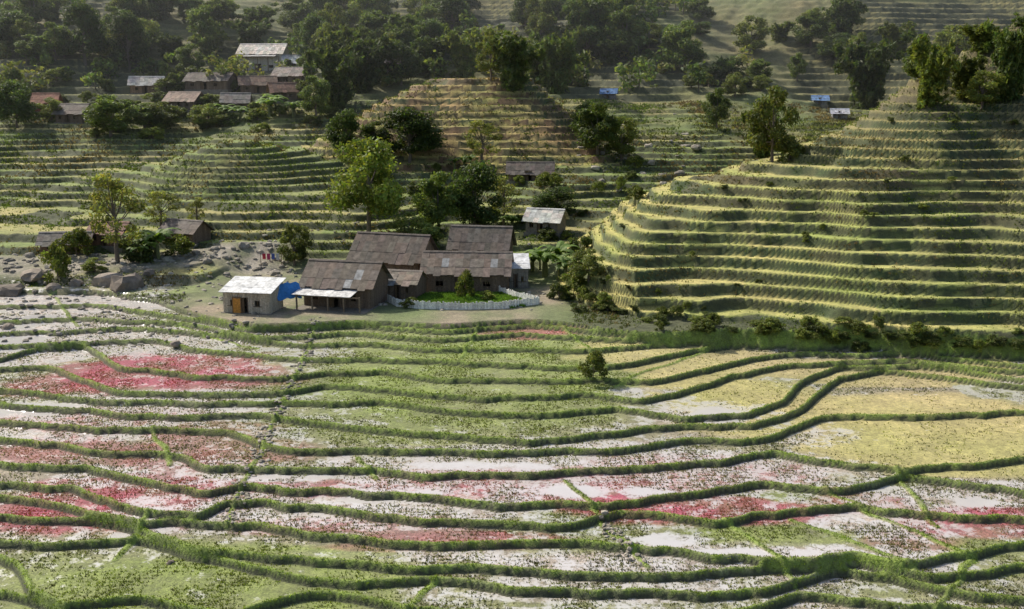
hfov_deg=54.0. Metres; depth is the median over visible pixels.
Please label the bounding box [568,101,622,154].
broadleaf tree
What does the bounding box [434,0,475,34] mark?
broadleaf tree
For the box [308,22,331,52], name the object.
broadleaf tree
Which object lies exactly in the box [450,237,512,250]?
walls
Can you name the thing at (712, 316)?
shrub
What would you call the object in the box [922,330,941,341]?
shrub
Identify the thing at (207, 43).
bamboo clump
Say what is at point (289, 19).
broadleaf tree
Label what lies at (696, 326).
shrub
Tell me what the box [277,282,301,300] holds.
blue tarpaulin
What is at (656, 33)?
broadleaf tree
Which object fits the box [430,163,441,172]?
shrub
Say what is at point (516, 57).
bamboo clump
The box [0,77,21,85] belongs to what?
shrub
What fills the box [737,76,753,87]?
bamboo clump
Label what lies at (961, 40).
broadleaf tree
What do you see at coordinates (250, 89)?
walls
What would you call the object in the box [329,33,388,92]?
bamboo clump
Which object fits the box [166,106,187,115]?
shrub
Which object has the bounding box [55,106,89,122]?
walls
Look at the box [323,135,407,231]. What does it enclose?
broadleaf tree
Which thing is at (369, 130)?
broadleaf tree
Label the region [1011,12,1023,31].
bamboo clump
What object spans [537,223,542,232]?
door
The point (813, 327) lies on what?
shrub
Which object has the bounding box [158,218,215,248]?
timber hut
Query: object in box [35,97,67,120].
broadleaf tree
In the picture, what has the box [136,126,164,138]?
shrub
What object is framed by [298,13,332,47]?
broadleaf tree
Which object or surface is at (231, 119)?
shrub
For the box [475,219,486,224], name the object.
shrub
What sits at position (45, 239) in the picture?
timber hut
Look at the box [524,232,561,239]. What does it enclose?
foundation
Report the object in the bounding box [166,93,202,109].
walls
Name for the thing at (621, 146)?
broadleaf tree
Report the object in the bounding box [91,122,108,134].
shrub
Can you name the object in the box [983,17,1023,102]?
bamboo clump
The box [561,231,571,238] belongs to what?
shrub
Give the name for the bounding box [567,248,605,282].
broadleaf tree
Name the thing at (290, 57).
roof
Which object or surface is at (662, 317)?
shrub
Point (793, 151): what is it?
shrub
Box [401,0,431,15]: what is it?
broadleaf tree
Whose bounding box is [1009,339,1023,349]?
shrub
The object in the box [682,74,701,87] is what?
broadleaf tree
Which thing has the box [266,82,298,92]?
roof
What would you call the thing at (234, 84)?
shrub
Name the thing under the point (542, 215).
roof
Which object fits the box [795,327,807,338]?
shrub
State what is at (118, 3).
broadleaf tree
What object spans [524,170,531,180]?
door
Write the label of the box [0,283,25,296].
boulder
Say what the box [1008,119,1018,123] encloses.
shrub
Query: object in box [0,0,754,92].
distant forest
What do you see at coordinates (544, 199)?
broadleaf tree
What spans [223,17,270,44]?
bamboo clump
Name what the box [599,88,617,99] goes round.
village hut
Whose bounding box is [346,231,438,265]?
roof
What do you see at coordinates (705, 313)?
shrub
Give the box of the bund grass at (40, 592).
[0,306,1023,608]
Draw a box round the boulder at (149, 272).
[142,269,154,275]
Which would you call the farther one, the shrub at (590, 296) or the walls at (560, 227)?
the walls at (560, 227)
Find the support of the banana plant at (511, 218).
on the terraced terrain at (806, 284)
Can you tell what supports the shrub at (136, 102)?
on the terraced terrain at (806, 284)
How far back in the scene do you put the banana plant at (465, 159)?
207.14 m
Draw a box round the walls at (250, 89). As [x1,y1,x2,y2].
[240,85,266,92]
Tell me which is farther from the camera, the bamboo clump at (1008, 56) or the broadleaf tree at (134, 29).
the broadleaf tree at (134, 29)
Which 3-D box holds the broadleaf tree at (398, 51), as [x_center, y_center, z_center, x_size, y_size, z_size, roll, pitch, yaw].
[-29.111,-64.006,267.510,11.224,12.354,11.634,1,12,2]
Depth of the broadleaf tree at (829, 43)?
293.31 m
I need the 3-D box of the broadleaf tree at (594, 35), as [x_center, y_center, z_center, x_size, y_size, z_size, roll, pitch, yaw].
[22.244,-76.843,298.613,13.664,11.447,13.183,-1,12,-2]
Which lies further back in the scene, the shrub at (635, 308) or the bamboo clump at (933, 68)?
the bamboo clump at (933, 68)
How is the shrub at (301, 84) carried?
on the terraced terrain at (806, 284)
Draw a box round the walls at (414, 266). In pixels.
[384,240,434,269]
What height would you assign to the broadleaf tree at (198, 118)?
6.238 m
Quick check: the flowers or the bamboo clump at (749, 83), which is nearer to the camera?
the flowers
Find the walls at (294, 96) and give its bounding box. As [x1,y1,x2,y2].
[269,91,297,99]
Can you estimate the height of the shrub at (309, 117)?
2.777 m
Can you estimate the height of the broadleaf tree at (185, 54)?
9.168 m
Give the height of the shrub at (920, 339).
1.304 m
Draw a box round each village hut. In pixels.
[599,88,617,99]
[810,95,829,108]
[829,108,849,120]
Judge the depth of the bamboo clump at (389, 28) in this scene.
287.93 m
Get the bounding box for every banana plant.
[121,227,181,258]
[126,238,163,263]
[213,103,250,121]
[255,94,288,116]
[280,101,302,117]
[447,154,478,169]
[501,214,520,226]
[523,241,579,277]
[525,247,541,271]
[542,253,584,282]
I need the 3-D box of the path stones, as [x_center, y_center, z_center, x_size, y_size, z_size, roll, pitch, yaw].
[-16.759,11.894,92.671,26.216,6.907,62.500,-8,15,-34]
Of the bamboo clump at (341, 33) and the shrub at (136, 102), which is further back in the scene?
the bamboo clump at (341, 33)
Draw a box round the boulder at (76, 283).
[69,279,83,286]
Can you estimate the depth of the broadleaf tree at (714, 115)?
230.99 m
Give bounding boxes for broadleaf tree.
[0,9,36,50]
[0,11,26,41]
[0,79,39,127]
[7,19,35,47]
[10,12,39,29]
[11,0,54,25]
[13,34,51,57]
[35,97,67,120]
[37,22,70,60]
[50,29,73,57]
[58,0,109,65]
[81,94,141,136]
[93,28,132,55]
[100,6,131,31]
[106,0,146,22]
[106,9,151,70]
[119,0,150,24]
[123,102,162,127]
[140,18,163,47]
[144,101,185,124]
[174,0,205,16]
[174,43,206,70]
[185,4,222,37]
[186,103,224,125]
[210,0,240,22]
[275,0,314,28]
[277,222,313,265]
[285,23,306,46]
[297,75,331,116]
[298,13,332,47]
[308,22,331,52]
[313,2,349,31]
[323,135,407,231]
[324,108,361,154]
[335,0,354,11]
[341,0,378,22]
[351,3,394,24]
[353,26,377,42]
[354,9,389,40]
[356,0,390,20]
[357,120,389,145]
[375,106,448,162]
[384,40,422,85]
[385,30,400,39]
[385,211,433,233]
[390,23,417,49]
[393,32,414,50]
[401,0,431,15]
[405,24,428,59]
[409,170,462,223]
[411,223,444,247]
[414,3,449,20]
[415,18,446,39]
[424,12,459,30]
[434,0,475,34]
[445,160,504,224]
[463,0,482,16]
[475,27,502,80]
[508,0,539,26]
[522,0,554,33]
[523,11,552,41]
[528,186,578,213]
[540,0,562,16]
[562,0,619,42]
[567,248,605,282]
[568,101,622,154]
[571,100,597,131]
[575,25,606,57]
[603,5,649,59]
[603,116,639,160]
[604,0,637,12]
[638,22,662,47]
[659,19,706,72]
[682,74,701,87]
[686,0,716,21]
[693,21,711,34]
[699,64,724,86]
[700,87,732,128]
[717,56,745,74]
[721,72,748,96]
[731,15,770,54]
[744,85,801,161]
[745,59,772,78]
[751,74,772,90]
[787,52,807,81]
[790,11,831,47]
[798,8,828,20]
[816,32,856,59]
[823,0,868,28]
[842,31,866,56]
[901,47,927,84]
[933,24,971,52]
[933,25,959,46]
[963,70,1008,108]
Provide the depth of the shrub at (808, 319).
119.60 m
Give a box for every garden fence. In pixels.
[387,295,538,309]
[499,285,539,303]
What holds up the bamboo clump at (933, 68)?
on the terraced terrain at (806, 284)
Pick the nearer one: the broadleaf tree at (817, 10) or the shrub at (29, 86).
the shrub at (29, 86)
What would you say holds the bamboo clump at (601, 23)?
on the terraced terrain at (806, 284)
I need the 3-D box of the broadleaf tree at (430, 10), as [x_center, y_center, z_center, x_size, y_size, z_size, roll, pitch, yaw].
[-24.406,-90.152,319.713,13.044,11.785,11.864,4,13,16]
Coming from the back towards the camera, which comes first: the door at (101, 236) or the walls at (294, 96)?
the walls at (294, 96)
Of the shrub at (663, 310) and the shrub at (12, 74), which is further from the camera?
the shrub at (12, 74)
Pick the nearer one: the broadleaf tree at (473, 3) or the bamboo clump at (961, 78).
the bamboo clump at (961, 78)
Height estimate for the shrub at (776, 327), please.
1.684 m
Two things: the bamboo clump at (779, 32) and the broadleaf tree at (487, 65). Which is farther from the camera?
the bamboo clump at (779, 32)
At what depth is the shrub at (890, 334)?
117.37 m
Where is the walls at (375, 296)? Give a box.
[304,267,388,308]
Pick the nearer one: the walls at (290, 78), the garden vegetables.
the garden vegetables
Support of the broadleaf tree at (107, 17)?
on the terraced terrain at (806, 284)
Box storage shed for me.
[218,276,285,314]
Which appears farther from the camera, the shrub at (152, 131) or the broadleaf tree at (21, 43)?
the broadleaf tree at (21, 43)
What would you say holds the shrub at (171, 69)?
on the terraced terrain at (806, 284)
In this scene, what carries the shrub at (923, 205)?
on the terraced terrain at (806, 284)
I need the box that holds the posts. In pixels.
[295,295,360,312]
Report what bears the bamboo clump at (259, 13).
on the terraced terrain at (806, 284)
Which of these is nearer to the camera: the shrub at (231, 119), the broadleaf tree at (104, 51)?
the shrub at (231, 119)
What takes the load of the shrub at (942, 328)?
on the terraced terrain at (806, 284)
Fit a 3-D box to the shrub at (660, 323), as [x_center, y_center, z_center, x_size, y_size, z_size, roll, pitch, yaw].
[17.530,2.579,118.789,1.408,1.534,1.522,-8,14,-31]
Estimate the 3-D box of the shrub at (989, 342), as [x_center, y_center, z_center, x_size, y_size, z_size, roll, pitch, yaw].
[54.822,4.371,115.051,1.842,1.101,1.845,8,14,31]
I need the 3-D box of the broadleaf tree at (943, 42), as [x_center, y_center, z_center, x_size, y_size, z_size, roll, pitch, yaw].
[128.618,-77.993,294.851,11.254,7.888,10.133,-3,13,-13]
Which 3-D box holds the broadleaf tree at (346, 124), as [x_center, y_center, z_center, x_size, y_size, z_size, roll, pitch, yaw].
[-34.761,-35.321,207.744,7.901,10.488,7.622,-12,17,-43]
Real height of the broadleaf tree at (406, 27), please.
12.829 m
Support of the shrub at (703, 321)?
on the terraced terrain at (806, 284)
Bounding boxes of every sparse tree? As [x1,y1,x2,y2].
[87,172,147,262]
[142,191,181,225]
[185,197,205,219]
[462,119,502,162]
[490,175,522,225]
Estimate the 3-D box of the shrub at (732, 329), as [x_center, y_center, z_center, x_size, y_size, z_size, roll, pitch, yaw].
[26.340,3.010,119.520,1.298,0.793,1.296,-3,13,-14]
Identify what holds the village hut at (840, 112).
on the terraced terrain at (806, 284)
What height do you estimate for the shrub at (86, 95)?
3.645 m
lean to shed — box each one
[387,269,428,299]
[509,253,529,287]
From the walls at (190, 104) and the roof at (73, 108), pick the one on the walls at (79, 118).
the roof at (73, 108)
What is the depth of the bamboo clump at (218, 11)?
307.93 m
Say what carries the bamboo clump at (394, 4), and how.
on the terraced terrain at (806, 284)
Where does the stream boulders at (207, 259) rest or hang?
on the terraced terrain at (806, 284)
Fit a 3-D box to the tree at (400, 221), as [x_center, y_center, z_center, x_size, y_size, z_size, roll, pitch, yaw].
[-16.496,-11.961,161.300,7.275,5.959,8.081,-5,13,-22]
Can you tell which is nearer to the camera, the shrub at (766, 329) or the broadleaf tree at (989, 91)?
the shrub at (766, 329)
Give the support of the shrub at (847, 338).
on the terraced terrain at (806, 284)
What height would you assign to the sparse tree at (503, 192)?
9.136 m
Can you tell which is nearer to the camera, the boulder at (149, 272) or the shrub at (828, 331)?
the shrub at (828, 331)
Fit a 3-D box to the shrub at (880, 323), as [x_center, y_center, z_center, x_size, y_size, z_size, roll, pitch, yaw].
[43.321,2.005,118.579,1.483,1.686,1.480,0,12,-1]
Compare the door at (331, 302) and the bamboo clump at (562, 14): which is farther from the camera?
the bamboo clump at (562, 14)
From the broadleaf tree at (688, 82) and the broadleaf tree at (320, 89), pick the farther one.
the broadleaf tree at (688, 82)
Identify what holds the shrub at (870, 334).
on the terraced terrain at (806, 284)
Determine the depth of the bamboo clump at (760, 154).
213.39 m
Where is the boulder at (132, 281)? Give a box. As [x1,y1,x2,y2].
[109,272,143,293]
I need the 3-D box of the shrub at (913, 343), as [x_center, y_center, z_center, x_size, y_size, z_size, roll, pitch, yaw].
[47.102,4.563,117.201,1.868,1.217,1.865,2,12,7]
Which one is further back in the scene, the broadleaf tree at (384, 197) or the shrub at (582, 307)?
the broadleaf tree at (384, 197)
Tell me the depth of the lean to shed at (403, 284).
134.72 m
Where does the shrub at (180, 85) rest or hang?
on the terraced terrain at (806, 284)
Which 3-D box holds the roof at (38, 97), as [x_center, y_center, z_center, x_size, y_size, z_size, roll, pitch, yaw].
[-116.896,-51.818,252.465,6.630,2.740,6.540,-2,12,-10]
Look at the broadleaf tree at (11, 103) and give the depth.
237.33 m
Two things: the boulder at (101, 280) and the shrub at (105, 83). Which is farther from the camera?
the shrub at (105, 83)
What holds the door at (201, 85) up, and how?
attached to the walls at (218, 85)
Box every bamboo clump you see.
[36,0,67,21]
[146,0,177,21]
[149,32,190,63]
[173,0,203,20]
[184,0,232,30]
[187,28,230,58]
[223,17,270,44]
[229,1,281,29]
[297,5,352,27]
[304,41,364,108]
[308,0,346,10]
[314,24,355,54]
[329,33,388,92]
[347,0,389,9]
[353,30,399,80]
[375,14,415,37]
[376,0,398,13]
[385,10,430,36]
[410,28,449,77]
[440,26,487,78]
[482,29,545,92]
[522,35,544,76]
[528,29,589,94]
[559,0,589,31]
[563,24,587,67]
[593,17,609,28]
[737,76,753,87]
[741,104,785,158]
[766,21,795,42]
[821,0,868,35]
[832,27,914,109]
[874,20,917,56]
[908,32,961,109]
[949,54,988,99]
[955,22,1011,53]
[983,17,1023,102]
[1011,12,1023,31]
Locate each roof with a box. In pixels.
[30,93,63,103]
[51,103,90,114]
[127,76,164,85]
[162,91,204,101]
[181,72,236,81]
[219,92,252,103]
[237,76,277,85]
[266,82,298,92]
[270,67,302,76]
[281,55,300,63]
[292,287,356,297]
[299,258,393,290]
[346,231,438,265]
[420,250,513,276]
[446,224,516,250]
[522,207,569,223]
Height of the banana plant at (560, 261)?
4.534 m
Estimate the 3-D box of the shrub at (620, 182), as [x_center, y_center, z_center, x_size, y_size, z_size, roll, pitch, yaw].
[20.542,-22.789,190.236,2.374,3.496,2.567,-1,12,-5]
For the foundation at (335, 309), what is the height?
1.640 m
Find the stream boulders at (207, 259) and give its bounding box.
[0,113,701,346]
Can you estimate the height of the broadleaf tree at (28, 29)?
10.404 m
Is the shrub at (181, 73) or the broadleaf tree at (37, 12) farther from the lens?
the broadleaf tree at (37, 12)
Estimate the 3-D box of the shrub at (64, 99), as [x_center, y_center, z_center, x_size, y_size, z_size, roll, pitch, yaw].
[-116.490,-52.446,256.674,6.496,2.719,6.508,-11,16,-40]
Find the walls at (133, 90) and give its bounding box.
[130,85,161,92]
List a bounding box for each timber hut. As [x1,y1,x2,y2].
[35,231,96,255]
[86,220,137,252]
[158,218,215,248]
[505,161,554,184]
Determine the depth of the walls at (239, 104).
250.16 m
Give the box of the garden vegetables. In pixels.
[417,290,525,307]
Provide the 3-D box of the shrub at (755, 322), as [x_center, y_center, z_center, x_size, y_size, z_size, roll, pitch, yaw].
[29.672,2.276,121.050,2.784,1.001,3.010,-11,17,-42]
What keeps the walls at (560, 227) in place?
on the foundation at (527, 234)
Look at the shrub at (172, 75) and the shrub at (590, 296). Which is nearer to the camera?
the shrub at (590, 296)
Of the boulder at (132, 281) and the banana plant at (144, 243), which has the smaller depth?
the boulder at (132, 281)
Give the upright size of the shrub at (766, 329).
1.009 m
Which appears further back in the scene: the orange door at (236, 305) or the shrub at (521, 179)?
the shrub at (521, 179)
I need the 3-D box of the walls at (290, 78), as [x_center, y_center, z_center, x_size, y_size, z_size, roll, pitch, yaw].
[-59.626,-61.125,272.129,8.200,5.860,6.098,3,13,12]
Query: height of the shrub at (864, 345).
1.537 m
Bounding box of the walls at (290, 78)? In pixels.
[277,75,305,81]
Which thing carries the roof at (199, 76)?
on the walls at (218, 85)
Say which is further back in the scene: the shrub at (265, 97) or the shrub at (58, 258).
the shrub at (265, 97)
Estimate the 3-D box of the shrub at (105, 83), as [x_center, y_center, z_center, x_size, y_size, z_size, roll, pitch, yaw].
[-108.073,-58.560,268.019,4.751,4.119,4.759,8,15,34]
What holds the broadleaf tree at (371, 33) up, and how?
on the terraced terrain at (806, 284)
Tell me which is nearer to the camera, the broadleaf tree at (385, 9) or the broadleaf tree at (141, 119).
the broadleaf tree at (141, 119)
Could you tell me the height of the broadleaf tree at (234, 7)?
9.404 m
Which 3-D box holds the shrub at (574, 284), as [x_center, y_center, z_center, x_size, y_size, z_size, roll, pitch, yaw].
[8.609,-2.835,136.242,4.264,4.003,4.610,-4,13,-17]
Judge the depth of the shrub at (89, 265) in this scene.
146.44 m
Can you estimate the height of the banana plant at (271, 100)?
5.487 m
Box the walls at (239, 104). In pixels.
[222,103,248,110]
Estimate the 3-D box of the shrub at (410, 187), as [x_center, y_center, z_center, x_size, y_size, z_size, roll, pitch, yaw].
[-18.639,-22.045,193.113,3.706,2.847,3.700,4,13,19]
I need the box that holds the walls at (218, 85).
[185,74,236,89]
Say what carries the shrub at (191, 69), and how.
on the terraced terrain at (806, 284)
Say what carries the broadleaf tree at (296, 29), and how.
on the terraced terrain at (806, 284)
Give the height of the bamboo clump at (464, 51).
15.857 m
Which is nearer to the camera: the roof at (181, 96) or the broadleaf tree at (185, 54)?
the roof at (181, 96)
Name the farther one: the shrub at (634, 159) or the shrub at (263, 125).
the shrub at (263, 125)
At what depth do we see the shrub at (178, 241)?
155.74 m
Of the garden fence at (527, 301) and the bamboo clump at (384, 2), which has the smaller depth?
the garden fence at (527, 301)
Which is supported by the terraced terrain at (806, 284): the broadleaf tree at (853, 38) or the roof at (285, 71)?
the broadleaf tree at (853, 38)
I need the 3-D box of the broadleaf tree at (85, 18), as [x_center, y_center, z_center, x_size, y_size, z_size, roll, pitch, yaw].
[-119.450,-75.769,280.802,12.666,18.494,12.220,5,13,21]
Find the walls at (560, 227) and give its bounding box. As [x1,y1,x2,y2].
[526,214,565,233]
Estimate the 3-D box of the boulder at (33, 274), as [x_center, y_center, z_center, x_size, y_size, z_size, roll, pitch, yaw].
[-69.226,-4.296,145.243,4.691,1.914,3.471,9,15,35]
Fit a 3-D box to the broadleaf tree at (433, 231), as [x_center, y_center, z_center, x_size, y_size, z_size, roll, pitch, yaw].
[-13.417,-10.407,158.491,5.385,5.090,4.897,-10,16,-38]
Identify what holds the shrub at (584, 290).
on the terraced terrain at (806, 284)
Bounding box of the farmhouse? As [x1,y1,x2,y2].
[235,43,292,72]
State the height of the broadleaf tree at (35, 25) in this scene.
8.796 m
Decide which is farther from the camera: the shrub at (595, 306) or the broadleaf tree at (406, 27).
the broadleaf tree at (406, 27)
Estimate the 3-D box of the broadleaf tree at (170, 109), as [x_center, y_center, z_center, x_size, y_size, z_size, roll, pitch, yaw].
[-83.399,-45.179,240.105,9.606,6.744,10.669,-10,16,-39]
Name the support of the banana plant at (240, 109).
on the terraced terrain at (806, 284)
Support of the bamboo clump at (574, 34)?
on the terraced terrain at (806, 284)
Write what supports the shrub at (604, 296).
on the terraced terrain at (806, 284)
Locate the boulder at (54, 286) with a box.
[46,283,60,291]
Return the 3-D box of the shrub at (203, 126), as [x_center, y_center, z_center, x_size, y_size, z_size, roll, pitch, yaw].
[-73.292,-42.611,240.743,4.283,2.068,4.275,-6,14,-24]
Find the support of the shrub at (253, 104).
on the terraced terrain at (806, 284)
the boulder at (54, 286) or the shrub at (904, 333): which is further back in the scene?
the boulder at (54, 286)
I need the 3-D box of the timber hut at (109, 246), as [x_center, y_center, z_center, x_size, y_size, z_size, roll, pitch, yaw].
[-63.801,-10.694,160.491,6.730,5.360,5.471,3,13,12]
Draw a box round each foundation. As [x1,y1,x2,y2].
[184,89,234,94]
[293,297,386,313]
[428,283,510,292]
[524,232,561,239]
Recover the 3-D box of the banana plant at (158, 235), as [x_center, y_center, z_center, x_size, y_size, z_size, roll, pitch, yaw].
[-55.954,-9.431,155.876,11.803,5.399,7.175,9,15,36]
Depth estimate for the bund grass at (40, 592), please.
85.53 m
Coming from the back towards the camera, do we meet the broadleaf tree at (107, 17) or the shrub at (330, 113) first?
the broadleaf tree at (107, 17)
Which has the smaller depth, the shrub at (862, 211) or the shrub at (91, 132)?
the shrub at (862, 211)
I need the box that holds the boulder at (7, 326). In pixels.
[1,323,13,329]
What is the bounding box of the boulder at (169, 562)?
[166,560,173,564]
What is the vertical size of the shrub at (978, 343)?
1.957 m
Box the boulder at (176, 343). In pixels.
[170,340,181,346]
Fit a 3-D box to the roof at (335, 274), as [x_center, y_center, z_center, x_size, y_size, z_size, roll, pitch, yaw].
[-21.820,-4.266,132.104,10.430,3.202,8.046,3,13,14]
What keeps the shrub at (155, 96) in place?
on the terraced terrain at (806, 284)
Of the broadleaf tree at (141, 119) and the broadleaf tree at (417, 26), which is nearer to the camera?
the broadleaf tree at (141, 119)
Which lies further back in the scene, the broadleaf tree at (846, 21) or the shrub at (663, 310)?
the broadleaf tree at (846, 21)
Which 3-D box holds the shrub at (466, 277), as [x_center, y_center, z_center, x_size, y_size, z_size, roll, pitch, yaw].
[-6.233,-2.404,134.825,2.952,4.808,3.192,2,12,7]
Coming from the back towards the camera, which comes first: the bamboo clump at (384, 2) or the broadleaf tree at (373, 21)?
the bamboo clump at (384, 2)
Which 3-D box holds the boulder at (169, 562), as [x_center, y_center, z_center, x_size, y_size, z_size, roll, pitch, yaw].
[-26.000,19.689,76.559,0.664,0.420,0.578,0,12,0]
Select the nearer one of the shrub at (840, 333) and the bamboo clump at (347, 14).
the shrub at (840, 333)
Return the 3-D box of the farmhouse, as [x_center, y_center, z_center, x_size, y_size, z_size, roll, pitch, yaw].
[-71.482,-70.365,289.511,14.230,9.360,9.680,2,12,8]
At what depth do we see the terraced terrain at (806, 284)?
111.34 m
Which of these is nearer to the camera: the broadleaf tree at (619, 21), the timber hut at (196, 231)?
the timber hut at (196, 231)
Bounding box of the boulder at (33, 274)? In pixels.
[20,268,45,281]
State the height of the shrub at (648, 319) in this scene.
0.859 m
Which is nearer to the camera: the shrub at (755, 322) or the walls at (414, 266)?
the shrub at (755, 322)
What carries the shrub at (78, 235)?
on the terraced terrain at (806, 284)
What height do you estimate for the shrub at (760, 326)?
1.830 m
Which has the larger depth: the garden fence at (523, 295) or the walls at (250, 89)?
the walls at (250, 89)
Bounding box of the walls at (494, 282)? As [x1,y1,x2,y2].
[426,274,508,291]
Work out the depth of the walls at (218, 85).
264.37 m
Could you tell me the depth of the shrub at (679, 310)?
123.85 m
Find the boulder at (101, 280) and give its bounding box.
[91,272,122,286]
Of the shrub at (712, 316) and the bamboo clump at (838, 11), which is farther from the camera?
the bamboo clump at (838, 11)
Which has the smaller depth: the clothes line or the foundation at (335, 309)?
the foundation at (335, 309)
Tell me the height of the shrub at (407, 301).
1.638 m
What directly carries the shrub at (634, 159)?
on the terraced terrain at (806, 284)
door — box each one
[100,235,105,245]
[200,82,206,89]
[232,297,241,312]
[239,297,247,312]
[329,298,338,306]
[394,285,399,298]
[513,273,517,287]
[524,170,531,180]
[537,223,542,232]
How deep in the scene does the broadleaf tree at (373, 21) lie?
295.19 m
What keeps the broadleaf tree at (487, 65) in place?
on the terraced terrain at (806, 284)
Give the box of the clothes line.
[260,253,281,264]
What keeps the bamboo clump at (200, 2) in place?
on the terraced terrain at (806, 284)
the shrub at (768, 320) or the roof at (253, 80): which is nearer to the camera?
the shrub at (768, 320)
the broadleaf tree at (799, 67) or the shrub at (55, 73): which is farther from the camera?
the broadleaf tree at (799, 67)
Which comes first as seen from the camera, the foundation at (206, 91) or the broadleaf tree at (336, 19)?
the foundation at (206, 91)
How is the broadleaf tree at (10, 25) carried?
on the terraced terrain at (806, 284)
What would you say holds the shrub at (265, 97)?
on the terraced terrain at (806, 284)
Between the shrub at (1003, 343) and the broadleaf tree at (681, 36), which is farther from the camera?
the broadleaf tree at (681, 36)
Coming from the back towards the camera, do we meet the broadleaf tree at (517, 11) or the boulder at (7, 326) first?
the broadleaf tree at (517, 11)
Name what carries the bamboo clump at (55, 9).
on the terraced terrain at (806, 284)
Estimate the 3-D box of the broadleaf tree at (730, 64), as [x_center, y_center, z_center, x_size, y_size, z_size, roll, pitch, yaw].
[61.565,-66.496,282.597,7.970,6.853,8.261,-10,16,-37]
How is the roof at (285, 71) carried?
on the walls at (290, 78)
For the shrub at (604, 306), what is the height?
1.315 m
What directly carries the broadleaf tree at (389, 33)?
on the terraced terrain at (806, 284)
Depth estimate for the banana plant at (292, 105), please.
243.95 m
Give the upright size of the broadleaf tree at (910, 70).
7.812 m
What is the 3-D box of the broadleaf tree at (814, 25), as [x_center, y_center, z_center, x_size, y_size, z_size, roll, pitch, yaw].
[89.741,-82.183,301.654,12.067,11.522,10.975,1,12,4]
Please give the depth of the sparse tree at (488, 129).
206.58 m
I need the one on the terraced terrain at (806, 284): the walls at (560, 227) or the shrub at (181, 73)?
the shrub at (181, 73)
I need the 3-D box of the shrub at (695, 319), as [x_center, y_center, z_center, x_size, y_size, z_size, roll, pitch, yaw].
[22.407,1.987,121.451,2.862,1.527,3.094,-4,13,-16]
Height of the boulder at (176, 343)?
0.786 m
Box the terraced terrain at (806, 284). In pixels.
[0,0,1023,608]
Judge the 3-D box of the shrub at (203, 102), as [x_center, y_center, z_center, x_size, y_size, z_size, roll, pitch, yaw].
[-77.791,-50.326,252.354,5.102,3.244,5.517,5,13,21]
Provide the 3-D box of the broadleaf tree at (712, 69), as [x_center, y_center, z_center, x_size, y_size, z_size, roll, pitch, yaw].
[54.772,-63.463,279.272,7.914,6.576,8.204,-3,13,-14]
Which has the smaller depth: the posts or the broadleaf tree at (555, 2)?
the posts
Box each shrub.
[0,69,24,82]
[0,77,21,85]
[9,79,33,92]
[37,67,72,81]
[37,241,71,284]
[55,227,94,255]
[61,94,69,102]
[78,91,97,101]
[80,257,107,272]
[85,128,103,136]
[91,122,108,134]
[96,77,115,90]
[118,237,154,262]
[123,99,142,108]
[135,71,156,75]
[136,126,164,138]
[140,93,159,98]
[150,91,167,103]
[152,78,175,90]
[162,233,194,255]
[166,72,182,86]
[166,81,185,90]
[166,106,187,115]
[168,65,181,73]
[177,71,184,80]
[185,66,207,75]
[196,99,210,104]
[198,122,214,129]
[200,93,219,103]
[216,113,238,125]
[231,80,240,91]
[245,108,268,119]
[246,101,261,112]
[250,122,271,131]
[257,93,279,98]
[270,105,288,115]
[289,78,310,95]
[302,115,324,123]
[326,106,338,118]
[399,297,416,307]
[406,182,420,195]
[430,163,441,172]
[431,222,444,232]
[455,269,476,296]
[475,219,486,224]
[477,290,494,300]
[491,208,502,222]
[513,175,524,185]
[516,214,525,223]
[535,172,555,185]
[537,227,558,241]
[546,283,571,300]
[548,172,562,185]
[558,269,586,294]
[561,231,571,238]
[565,236,592,255]
[570,303,586,312]
[575,209,587,215]
[576,286,588,297]
[577,350,609,377]
[582,292,596,301]
[590,181,605,191]
[590,304,603,310]
[594,291,613,304]
[597,303,615,312]
[612,307,627,313]
[615,175,626,189]
[624,155,643,166]
[624,185,646,200]
[625,170,638,177]
[629,305,638,311]
[640,317,653,322]
[652,314,670,324]
[654,320,665,330]
[655,288,662,294]
[655,306,668,314]
[669,305,684,316]
[682,301,691,307]
[688,315,706,325]
[690,324,706,332]
[698,318,717,329]
[702,311,716,317]
[706,312,722,324]
[706,323,715,332]
[728,326,737,332]
[748,320,763,326]
[753,327,770,333]
[756,323,765,334]
[762,317,786,332]
[762,321,782,332]
[772,142,804,161]
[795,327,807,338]
[799,315,823,329]
[801,231,809,236]
[804,324,826,333]
[804,331,821,339]
[816,324,832,338]
[826,331,841,344]
[833,316,858,325]
[833,329,848,340]
[839,334,851,339]
[846,321,871,334]
[851,339,871,352]
[859,209,869,215]
[865,330,878,338]
[872,314,884,327]
[880,330,897,339]
[897,330,916,338]
[900,154,910,159]
[907,321,930,337]
[909,340,922,347]
[915,336,927,345]
[918,203,929,209]
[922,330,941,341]
[923,337,944,348]
[936,326,954,336]
[953,335,971,346]
[971,339,985,352]
[985,338,997,346]
[988,334,1008,346]
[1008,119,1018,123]
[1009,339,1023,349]
[1011,327,1023,335]
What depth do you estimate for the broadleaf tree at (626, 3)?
314.86 m
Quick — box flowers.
[0,309,1023,608]
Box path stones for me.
[217,317,653,566]
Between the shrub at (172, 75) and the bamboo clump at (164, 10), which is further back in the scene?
the bamboo clump at (164, 10)
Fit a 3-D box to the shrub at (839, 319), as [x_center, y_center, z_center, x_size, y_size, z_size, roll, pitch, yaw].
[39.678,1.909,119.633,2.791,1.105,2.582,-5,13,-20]
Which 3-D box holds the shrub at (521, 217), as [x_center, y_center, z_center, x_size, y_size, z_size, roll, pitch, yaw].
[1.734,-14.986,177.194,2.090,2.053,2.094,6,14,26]

